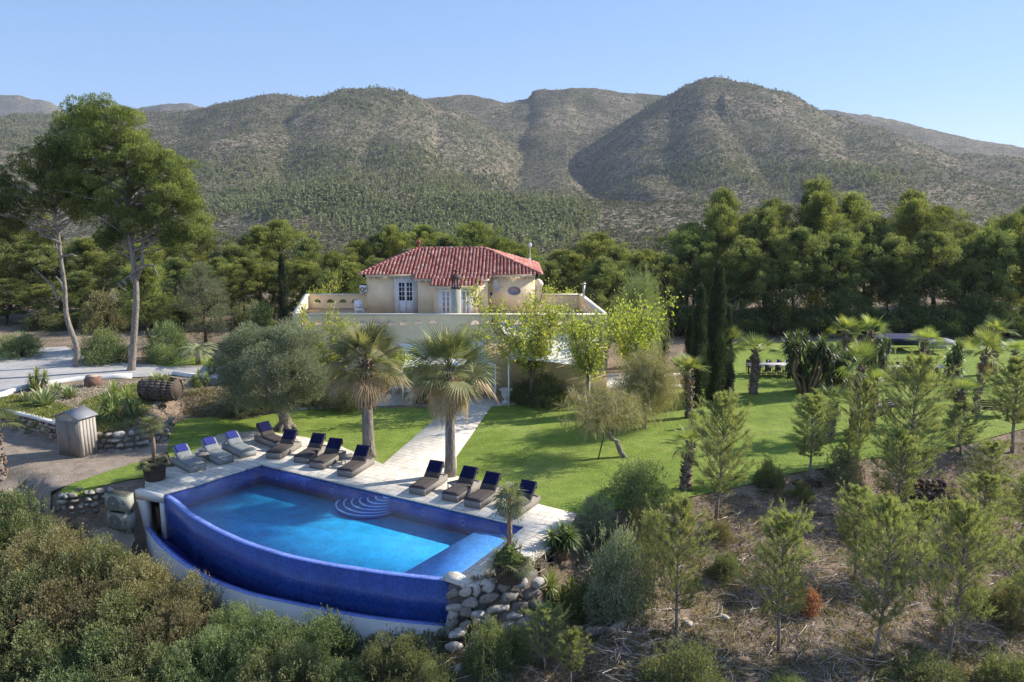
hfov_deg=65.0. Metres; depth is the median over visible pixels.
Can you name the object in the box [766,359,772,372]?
dining chair
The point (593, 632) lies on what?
rock
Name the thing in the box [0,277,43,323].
pine tree
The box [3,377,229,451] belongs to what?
dry ground cover
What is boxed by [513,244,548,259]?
pine tree
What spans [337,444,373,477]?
sun lounger
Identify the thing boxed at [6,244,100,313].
pine tree
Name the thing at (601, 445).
support stake
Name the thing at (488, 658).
shrub
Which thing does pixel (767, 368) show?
dining chair
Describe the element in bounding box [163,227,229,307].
pine tree
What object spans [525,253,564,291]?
pine tree
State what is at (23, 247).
pine tree
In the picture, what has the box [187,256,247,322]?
pine tree
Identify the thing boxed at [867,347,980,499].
young pine
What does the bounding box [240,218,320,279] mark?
pine tree
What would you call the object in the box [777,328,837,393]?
yucca clump
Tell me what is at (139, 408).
yucca
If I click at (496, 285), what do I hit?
satellite dish
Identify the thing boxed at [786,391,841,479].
young pine
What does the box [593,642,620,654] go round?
log
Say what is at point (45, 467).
dirt path
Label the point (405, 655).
bush
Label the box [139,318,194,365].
shrub
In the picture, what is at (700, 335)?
cypress
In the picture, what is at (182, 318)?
pine tree
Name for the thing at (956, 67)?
sky
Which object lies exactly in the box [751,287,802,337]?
understorey bush
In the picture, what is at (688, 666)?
shrub
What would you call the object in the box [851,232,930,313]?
pine tree
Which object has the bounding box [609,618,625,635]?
rock
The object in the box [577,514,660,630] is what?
shrub
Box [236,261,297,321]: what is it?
pine tree
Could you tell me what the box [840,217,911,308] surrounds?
pine tree
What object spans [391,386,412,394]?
stone bench
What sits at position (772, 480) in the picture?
shrub
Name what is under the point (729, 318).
cypress
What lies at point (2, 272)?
pine tree
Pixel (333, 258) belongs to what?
pine tree
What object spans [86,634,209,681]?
bush
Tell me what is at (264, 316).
shrub
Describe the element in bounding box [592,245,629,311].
pine tree
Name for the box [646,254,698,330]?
pine tree
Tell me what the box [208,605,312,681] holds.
bush
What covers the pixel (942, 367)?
dining table
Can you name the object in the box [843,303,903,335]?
understorey bush
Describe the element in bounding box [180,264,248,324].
pine tree
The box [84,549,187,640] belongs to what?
bush
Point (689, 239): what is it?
pine tree
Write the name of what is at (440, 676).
bush
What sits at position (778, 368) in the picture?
dining chair
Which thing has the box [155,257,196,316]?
pine tree
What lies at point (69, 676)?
bush
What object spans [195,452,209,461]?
side table
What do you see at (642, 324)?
broadleaf tree
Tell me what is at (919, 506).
young pine
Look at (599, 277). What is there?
pine tree
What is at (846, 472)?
shrub
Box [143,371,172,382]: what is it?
agave
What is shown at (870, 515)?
shrub
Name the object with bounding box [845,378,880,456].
young pine
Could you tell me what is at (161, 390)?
barrel planter
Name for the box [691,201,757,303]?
pine tree
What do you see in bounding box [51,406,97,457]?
garden shed
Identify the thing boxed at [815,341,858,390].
yucca clump
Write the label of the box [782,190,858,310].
pine tree
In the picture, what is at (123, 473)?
lawn
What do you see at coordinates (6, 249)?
pine tree
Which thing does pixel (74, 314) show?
pine tree
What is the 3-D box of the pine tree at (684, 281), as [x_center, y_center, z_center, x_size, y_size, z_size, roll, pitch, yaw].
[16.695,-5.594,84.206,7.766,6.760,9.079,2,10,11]
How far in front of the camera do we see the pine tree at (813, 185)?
86.31 m
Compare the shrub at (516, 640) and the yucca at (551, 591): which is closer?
the shrub at (516, 640)
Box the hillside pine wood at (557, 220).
[0,75,1022,247]
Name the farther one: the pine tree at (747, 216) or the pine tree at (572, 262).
the pine tree at (747, 216)
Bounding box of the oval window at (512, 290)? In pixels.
[508,287,519,294]
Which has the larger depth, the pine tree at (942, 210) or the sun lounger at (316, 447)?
the pine tree at (942, 210)
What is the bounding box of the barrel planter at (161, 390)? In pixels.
[137,377,182,401]
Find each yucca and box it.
[22,365,51,391]
[94,379,139,422]
[125,397,146,419]
[190,369,212,387]
[204,359,218,377]
[539,520,583,560]
[541,568,563,612]
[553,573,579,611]
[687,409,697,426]
[941,336,969,398]
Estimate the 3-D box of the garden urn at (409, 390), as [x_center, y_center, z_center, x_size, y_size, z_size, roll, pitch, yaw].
[-6.040,3.391,48.830,0.840,0.860,0.840,0,10,0]
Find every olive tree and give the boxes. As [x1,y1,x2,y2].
[172,261,231,342]
[210,316,332,431]
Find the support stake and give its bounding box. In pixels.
[598,429,604,458]
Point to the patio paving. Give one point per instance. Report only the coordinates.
(395, 399)
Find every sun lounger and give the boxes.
[170,443,205,472]
[199,436,233,464]
[222,430,255,457]
[254,421,281,447]
[266,429,301,458]
[294,433,325,463]
[309,437,345,468]
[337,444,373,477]
[409,460,447,495]
[442,465,481,502]
[464,471,503,508]
[499,479,540,518]
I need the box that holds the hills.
[0,77,1023,287]
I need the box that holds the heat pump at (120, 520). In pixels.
[106,510,135,532]
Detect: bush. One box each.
[0,479,61,569]
[0,518,104,617]
[0,559,81,648]
[0,571,131,681]
[0,609,89,681]
[20,624,149,681]
[31,532,148,630]
[54,588,180,681]
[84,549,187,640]
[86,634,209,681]
[122,599,219,681]
[133,566,233,640]
[157,623,253,681]
[200,596,270,665]
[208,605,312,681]
[217,665,299,681]
[234,633,343,681]
[277,605,361,671]
[308,653,381,681]
[352,623,437,681]
[402,651,458,681]
[666,302,707,335]
[683,291,737,327]
[731,303,771,338]
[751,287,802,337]
[779,300,838,338]
[783,579,830,617]
[811,287,868,336]
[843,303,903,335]
[875,290,937,332]
[904,303,970,339]
[944,289,1002,336]
[969,299,1023,338]
[1011,296,1023,331]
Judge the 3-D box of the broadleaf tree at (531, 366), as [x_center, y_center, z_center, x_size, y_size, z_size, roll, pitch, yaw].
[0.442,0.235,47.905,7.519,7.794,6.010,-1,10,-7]
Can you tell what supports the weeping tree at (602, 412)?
on the lawn at (563, 469)
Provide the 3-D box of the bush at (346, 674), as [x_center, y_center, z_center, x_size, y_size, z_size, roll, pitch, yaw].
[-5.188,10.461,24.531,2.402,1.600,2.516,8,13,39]
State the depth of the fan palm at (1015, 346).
53.90 m
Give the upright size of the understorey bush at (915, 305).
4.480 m
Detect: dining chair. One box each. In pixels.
[763,365,770,377]
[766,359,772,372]
[773,365,780,377]
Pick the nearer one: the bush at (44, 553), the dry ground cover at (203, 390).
the bush at (44, 553)
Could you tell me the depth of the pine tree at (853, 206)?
88.91 m
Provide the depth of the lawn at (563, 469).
41.85 m
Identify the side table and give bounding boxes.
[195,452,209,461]
[340,453,352,463]
[447,480,457,487]
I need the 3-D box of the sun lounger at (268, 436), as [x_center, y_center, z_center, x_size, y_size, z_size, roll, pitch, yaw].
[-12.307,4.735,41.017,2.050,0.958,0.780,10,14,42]
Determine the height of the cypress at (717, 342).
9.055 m
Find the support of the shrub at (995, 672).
on the ground at (60, 338)
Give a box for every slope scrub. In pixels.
[0,489,464,681]
[434,431,1023,681]
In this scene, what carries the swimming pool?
in the ground at (60, 338)
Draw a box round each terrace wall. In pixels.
[792,478,823,487]
[909,491,955,509]
[912,477,948,495]
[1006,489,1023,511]
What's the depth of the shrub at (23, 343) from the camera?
57.57 m
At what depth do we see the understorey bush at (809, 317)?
72.06 m
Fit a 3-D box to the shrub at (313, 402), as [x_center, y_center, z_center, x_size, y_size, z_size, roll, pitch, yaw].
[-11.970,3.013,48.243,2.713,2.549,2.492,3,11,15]
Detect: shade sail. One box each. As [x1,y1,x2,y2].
[398,341,495,406]
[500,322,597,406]
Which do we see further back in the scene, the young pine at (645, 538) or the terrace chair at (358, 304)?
the terrace chair at (358, 304)
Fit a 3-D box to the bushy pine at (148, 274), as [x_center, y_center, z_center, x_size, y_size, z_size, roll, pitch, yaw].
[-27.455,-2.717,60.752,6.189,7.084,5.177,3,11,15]
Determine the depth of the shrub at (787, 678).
24.78 m
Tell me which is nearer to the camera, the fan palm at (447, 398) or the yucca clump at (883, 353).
the fan palm at (447, 398)
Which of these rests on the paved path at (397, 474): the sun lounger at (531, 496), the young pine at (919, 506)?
the sun lounger at (531, 496)
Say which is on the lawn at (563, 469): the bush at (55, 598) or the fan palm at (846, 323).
the fan palm at (846, 323)
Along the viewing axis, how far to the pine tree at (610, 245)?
88.40 m
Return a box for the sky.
[0,0,1023,147]
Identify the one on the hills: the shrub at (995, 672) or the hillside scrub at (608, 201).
the hillside scrub at (608, 201)
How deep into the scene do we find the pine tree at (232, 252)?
77.43 m
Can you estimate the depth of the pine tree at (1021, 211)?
87.31 m
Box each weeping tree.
[549,382,661,457]
[605,261,673,369]
[608,340,688,428]
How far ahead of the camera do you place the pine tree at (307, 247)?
81.18 m
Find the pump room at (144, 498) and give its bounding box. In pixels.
[135,488,166,538]
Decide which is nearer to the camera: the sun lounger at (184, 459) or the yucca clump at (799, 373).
the sun lounger at (184, 459)
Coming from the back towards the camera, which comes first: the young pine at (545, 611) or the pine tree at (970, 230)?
the pine tree at (970, 230)
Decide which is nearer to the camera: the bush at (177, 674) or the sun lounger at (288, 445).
the bush at (177, 674)
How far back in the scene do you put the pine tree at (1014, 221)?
77.07 m
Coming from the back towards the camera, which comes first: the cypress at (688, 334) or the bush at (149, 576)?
the cypress at (688, 334)
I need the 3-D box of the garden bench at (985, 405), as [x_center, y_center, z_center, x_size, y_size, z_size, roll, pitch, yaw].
[27.635,3.805,46.320,1.700,1.010,0.625,2,10,10]
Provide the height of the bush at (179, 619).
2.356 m
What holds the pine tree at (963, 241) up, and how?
on the ground at (60, 338)
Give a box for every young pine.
[517,599,572,673]
[548,625,596,681]
[628,507,687,592]
[634,490,718,634]
[680,387,762,520]
[726,497,819,651]
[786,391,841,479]
[824,428,870,463]
[831,477,877,579]
[836,490,942,661]
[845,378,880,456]
[862,424,942,504]
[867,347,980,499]
[883,496,941,584]
[906,488,1023,658]
[929,400,994,456]
[940,471,1023,554]
[959,435,1023,503]
[976,354,1023,452]
[993,529,1023,625]
[999,469,1023,535]
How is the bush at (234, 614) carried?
on the ground at (60, 338)
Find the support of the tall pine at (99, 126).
on the ground at (60, 338)
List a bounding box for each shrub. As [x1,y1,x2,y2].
[0,331,46,361]
[18,304,79,332]
[70,324,129,366]
[76,288,139,334]
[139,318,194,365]
[212,382,269,416]
[227,301,257,336]
[238,298,278,353]
[290,379,333,410]
[322,386,361,414]
[412,389,429,405]
[459,611,516,681]
[491,534,523,569]
[500,621,534,672]
[507,378,534,404]
[510,369,572,411]
[558,575,598,628]
[575,491,620,547]
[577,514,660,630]
[583,420,612,433]
[597,455,678,519]
[621,501,658,554]
[635,633,732,681]
[702,518,736,546]
[706,549,741,589]
[752,456,786,494]
[763,669,805,681]
[787,479,815,504]
[823,444,866,489]
[846,507,881,529]
[863,643,972,681]
[957,582,995,618]
[969,643,1023,681]
[984,576,1023,631]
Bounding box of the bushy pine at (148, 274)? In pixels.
[109,259,193,347]
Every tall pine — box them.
[0,141,107,366]
[30,92,215,370]
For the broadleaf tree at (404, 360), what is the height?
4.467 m
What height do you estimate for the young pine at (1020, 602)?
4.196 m
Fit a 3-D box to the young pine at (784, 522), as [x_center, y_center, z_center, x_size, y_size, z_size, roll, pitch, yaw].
[8.934,7.986,26.608,2.893,5.629,2.983,-9,15,-34]
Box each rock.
[454,663,463,673]
[585,624,605,637]
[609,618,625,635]
[683,620,692,627]
[717,613,729,619]
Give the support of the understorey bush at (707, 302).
on the ground at (60, 338)
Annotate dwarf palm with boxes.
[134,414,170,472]
[483,480,535,580]
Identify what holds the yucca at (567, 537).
on the ground at (60, 338)
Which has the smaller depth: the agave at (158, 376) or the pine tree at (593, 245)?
the agave at (158, 376)
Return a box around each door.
[56,420,80,457]
[155,506,161,533]
[398,281,413,312]
[441,290,449,312]
[461,290,469,312]
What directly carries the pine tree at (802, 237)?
on the ground at (60, 338)
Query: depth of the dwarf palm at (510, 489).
25.94 m
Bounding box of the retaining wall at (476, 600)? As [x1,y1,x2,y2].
[445,569,544,656]
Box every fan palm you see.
[0,395,25,481]
[319,316,411,457]
[396,318,503,477]
[652,423,717,490]
[666,351,708,418]
[708,324,750,393]
[735,330,785,394]
[812,382,861,440]
[826,314,863,378]
[833,336,885,439]
[848,313,893,378]
[863,362,903,431]
[902,326,948,381]
[933,374,991,427]
[956,326,1006,417]
[971,314,1019,374]
[989,338,1023,380]
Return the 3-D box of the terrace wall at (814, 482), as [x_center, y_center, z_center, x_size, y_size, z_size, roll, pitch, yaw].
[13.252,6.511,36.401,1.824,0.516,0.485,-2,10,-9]
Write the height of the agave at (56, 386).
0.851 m
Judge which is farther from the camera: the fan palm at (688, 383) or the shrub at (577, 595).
the fan palm at (688, 383)
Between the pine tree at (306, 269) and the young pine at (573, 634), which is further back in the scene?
the pine tree at (306, 269)
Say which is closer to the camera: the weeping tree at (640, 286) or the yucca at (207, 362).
the yucca at (207, 362)
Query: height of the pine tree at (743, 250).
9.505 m
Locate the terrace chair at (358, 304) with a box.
[354,300,363,312]
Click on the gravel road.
(57, 362)
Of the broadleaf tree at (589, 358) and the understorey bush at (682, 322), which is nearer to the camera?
the broadleaf tree at (589, 358)
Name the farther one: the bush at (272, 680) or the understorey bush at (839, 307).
the understorey bush at (839, 307)
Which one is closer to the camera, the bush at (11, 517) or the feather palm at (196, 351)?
the bush at (11, 517)
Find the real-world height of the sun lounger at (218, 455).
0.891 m
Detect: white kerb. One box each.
[0,373,131,396]
[172,371,221,378]
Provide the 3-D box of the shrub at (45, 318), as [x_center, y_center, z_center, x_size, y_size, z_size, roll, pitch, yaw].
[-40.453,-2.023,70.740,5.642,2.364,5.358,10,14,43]
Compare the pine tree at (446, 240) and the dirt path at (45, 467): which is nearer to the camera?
the dirt path at (45, 467)
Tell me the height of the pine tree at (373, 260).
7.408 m
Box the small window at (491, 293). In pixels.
[489,291,493,298]
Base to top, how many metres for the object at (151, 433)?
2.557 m
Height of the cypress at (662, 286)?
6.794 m
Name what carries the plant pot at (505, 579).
on the paved path at (397, 474)
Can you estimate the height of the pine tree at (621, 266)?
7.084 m
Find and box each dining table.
[746,363,786,373]
[863,365,944,377]
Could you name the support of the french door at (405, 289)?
in the villa
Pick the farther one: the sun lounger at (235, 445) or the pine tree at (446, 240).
the pine tree at (446, 240)
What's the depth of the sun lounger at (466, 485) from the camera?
34.09 m
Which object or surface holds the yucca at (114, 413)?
on the ground at (60, 338)
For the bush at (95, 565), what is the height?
3.611 m
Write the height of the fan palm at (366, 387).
7.238 m
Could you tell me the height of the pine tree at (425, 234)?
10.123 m
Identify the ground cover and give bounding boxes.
[0,391,102,431]
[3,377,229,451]
[77,383,154,438]
[182,382,300,418]
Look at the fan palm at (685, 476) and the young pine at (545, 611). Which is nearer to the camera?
the young pine at (545, 611)
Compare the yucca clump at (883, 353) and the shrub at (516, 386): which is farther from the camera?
the yucca clump at (883, 353)
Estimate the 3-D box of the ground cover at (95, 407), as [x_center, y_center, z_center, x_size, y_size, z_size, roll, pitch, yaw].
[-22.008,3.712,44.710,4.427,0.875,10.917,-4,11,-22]
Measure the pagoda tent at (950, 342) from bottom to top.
1.220 m
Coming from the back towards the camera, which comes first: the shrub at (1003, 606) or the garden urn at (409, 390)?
the garden urn at (409, 390)
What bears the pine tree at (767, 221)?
on the ground at (60, 338)
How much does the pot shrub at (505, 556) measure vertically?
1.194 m
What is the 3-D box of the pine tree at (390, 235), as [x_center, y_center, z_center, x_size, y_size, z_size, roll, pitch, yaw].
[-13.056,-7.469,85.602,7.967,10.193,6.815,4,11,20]
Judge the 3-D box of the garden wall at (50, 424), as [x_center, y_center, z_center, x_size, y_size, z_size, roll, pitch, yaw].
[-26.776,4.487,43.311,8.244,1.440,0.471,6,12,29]
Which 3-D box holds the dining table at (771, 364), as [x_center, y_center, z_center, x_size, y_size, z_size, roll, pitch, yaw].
[18.462,2.018,56.828,3.600,0.785,1.000,0,10,-2]
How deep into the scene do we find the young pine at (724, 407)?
32.07 m
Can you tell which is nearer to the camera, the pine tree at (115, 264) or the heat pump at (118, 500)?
the heat pump at (118, 500)
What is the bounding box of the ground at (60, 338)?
[0,288,1023,681]
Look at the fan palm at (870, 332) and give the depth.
55.43 m
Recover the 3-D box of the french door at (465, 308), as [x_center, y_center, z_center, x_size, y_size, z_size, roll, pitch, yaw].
[-3.216,-2.604,56.093,0.607,1.902,0.090,0,10,0]
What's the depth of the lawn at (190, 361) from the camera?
55.83 m
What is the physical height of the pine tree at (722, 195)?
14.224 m
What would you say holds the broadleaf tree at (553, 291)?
on the ground at (60, 338)
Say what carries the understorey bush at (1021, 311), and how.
on the ground at (60, 338)
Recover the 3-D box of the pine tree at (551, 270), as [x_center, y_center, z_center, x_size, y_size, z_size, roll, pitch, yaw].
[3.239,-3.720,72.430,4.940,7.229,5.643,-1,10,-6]
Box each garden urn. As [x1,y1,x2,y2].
[406,388,415,404]
[499,388,511,403]
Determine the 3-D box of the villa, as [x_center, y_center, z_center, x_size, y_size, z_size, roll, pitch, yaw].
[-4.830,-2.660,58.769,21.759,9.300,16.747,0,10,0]
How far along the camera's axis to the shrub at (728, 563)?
29.86 m
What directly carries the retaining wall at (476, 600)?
on the ground at (60, 338)
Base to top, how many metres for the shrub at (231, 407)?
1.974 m
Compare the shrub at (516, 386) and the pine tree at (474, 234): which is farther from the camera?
the pine tree at (474, 234)
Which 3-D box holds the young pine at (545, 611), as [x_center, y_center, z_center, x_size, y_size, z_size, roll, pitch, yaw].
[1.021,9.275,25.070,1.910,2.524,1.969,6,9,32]
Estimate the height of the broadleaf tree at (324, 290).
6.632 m
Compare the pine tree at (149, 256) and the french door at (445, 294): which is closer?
the french door at (445, 294)
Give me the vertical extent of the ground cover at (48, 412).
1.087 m
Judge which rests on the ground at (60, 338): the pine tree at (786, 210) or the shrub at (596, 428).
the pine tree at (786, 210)
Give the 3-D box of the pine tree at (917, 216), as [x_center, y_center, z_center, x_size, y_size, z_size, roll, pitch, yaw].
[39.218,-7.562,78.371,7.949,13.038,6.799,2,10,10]
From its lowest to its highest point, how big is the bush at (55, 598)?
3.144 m
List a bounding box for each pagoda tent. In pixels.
[866,333,933,352]
[920,337,955,349]
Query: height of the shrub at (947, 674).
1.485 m
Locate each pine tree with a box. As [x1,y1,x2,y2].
[0,220,34,310]
[0,234,67,314]
[0,242,14,259]
[0,253,12,308]
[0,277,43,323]
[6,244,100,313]
[10,283,86,312]
[50,270,113,318]
[51,237,111,305]
[59,301,131,327]
[62,228,140,303]
[101,243,172,300]
[112,278,177,327]
[122,235,198,278]
[149,301,214,331]
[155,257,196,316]
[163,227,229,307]
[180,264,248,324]
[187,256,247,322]
[208,257,276,319]
[210,242,260,314]
[221,224,291,300]
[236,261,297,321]
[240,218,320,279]
[268,259,343,313]
[285,236,331,299]
[298,250,362,288]
[299,269,355,302]
[332,259,366,300]
[338,238,389,281]
[345,223,412,264]
[358,255,384,281]
[394,223,457,254]
[430,234,464,246]
[446,220,503,250]
[479,230,498,246]
[483,237,531,255]
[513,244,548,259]
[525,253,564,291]
[535,261,571,293]
[545,249,592,293]
[551,250,592,295]
[558,231,628,286]
[566,255,629,317]
[570,238,637,264]
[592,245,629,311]
[602,261,639,313]
[614,248,677,310]
[641,221,726,308]
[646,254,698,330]
[648,226,727,305]
[652,259,702,304]
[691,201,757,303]
[693,186,753,286]
[708,235,780,330]
[733,206,800,301]
[735,212,766,282]
[741,195,807,290]
[752,226,836,306]
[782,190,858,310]
[788,174,847,271]
[809,228,890,328]
[831,190,883,285]
[833,216,910,307]
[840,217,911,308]
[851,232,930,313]
[876,196,965,307]
[887,187,934,298]
[891,230,974,308]
[922,204,975,308]
[930,237,996,316]
[938,220,985,293]
[942,225,1023,307]
[974,215,1020,302]
[982,212,1023,308]
[1008,244,1023,299]
[1014,203,1023,309]
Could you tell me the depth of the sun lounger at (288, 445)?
39.57 m
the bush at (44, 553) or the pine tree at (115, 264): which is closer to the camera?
the bush at (44, 553)
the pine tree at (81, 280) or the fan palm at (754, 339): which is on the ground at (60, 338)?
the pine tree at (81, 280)
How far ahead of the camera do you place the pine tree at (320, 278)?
70.79 m
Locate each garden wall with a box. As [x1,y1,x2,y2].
[0,407,56,440]
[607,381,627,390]
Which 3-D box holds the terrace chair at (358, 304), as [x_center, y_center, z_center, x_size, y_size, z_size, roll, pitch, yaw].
[-10.910,-2.370,57.308,0.600,1.050,0.630,-4,11,-20]
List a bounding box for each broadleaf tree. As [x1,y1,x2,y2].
[292,298,358,404]
[306,271,364,302]
[381,335,423,390]
[458,278,572,404]
[542,277,594,300]
[553,289,637,399]
[598,275,683,369]
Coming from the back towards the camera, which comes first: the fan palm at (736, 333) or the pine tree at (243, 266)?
the pine tree at (243, 266)
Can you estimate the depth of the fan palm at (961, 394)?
43.39 m
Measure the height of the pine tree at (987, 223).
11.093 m
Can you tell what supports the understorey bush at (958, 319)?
on the ground at (60, 338)
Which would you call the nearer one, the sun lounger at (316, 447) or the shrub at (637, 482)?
the shrub at (637, 482)
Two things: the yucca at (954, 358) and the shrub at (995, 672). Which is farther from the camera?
the yucca at (954, 358)
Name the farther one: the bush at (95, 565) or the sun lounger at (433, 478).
the sun lounger at (433, 478)
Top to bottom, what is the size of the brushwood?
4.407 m
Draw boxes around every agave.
[14,390,34,403]
[25,386,67,407]
[46,380,64,393]
[58,382,84,398]
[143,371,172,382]
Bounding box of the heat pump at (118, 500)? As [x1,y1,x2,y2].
[104,490,134,513]
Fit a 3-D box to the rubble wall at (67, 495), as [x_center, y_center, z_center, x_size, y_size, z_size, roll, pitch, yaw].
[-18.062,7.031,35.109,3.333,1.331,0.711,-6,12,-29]
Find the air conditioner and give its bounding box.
[359,284,366,293]
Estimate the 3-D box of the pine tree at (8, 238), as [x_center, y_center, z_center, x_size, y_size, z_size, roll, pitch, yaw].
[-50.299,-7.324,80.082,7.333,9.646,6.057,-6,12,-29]
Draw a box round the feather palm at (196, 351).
[175,342,219,368]
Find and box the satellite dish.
[493,279,502,292]
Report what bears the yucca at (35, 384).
on the ground at (60, 338)
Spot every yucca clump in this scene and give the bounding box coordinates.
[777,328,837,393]
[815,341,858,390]
[862,336,894,381]
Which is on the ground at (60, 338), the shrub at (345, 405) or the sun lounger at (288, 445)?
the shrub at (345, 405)
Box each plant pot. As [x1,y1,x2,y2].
[140,459,166,481]
[492,560,527,585]
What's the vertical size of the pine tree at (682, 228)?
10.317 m
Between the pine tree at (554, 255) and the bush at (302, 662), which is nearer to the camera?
the bush at (302, 662)
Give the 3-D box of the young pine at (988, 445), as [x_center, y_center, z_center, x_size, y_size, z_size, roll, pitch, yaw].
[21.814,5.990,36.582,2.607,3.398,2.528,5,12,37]
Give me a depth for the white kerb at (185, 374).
51.77 m
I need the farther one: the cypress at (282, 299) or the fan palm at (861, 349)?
the cypress at (282, 299)
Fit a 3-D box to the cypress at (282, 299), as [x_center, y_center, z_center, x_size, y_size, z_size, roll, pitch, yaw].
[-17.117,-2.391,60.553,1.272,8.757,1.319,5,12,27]
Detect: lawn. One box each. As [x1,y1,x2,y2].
[61,462,143,495]
[150,356,221,366]
[168,407,438,465]
[456,338,1023,515]
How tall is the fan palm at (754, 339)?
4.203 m
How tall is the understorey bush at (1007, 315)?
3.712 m
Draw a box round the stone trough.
[84,374,101,387]
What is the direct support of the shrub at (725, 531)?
on the ground at (60, 338)
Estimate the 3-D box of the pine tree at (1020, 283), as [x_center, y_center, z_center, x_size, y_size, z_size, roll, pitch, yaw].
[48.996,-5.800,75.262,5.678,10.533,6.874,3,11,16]
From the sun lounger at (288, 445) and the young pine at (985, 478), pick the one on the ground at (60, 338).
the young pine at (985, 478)
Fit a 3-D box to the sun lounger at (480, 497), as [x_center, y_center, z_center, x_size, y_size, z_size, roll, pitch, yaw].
[-1.133,6.120,33.363,0.780,0.958,2.050,5,12,27]
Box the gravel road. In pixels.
[0,346,220,393]
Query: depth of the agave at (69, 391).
46.24 m
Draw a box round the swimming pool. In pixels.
[146,466,521,656]
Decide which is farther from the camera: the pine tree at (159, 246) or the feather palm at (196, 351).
the pine tree at (159, 246)
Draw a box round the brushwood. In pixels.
[427,437,1023,681]
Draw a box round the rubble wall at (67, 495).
[55,485,113,514]
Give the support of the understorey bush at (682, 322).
on the ground at (60, 338)
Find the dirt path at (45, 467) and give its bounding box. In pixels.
[0,424,168,557]
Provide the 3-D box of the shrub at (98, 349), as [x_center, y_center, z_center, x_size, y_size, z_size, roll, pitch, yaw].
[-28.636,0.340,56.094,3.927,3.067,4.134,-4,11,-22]
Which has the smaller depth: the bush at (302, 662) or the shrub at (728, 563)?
the bush at (302, 662)
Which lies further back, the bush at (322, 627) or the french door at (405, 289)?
the french door at (405, 289)
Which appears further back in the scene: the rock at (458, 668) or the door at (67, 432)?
the door at (67, 432)
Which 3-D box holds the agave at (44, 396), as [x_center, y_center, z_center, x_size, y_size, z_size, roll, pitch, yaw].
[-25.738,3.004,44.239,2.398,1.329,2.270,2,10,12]
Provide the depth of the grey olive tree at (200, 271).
62.09 m
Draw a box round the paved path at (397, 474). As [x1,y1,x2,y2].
[144,394,576,588]
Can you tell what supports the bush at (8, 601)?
on the ground at (60, 338)
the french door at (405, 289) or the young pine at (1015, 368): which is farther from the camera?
the french door at (405, 289)
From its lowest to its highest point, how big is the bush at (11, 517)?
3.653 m
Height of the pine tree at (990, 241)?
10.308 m
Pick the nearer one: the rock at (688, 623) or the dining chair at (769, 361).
the rock at (688, 623)
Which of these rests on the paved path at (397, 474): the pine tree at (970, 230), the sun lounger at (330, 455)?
the sun lounger at (330, 455)
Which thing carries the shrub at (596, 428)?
on the lawn at (563, 469)
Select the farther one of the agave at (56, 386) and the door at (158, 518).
the agave at (56, 386)
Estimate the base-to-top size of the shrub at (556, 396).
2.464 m
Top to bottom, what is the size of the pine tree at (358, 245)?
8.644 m
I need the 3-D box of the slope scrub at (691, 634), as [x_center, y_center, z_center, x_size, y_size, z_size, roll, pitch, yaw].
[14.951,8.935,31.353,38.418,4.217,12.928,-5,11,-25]
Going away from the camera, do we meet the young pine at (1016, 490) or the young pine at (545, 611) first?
the young pine at (545, 611)
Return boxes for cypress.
[277,253,291,354]
[656,277,669,362]
[679,312,694,391]
[685,283,711,407]
[702,261,729,402]
[720,304,735,392]
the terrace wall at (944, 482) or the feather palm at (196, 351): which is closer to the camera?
the terrace wall at (944, 482)
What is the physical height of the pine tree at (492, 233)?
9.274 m
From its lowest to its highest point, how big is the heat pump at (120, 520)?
0.820 m
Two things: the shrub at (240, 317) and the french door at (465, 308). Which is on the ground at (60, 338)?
the shrub at (240, 317)
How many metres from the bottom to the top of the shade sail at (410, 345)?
3.512 m
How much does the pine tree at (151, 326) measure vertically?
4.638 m
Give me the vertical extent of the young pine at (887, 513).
6.295 m
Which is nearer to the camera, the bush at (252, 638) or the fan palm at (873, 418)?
the bush at (252, 638)
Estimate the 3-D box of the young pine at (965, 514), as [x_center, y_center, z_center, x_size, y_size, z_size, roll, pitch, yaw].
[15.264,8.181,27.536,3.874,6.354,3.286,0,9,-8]
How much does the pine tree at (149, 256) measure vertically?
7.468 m
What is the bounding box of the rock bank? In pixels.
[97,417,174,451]
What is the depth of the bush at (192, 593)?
28.12 m
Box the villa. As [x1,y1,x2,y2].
[292,238,607,393]
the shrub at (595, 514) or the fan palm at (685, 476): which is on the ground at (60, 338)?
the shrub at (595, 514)
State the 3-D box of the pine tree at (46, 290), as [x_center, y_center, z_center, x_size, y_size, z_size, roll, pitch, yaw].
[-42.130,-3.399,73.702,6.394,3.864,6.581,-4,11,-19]
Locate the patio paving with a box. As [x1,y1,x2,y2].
[292,373,679,409]
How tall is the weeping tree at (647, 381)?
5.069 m
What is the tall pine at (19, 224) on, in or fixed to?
on the ground at (60, 338)
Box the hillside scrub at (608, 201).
[0,75,1023,283]
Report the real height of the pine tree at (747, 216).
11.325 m
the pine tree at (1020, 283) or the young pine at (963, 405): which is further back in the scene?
the pine tree at (1020, 283)

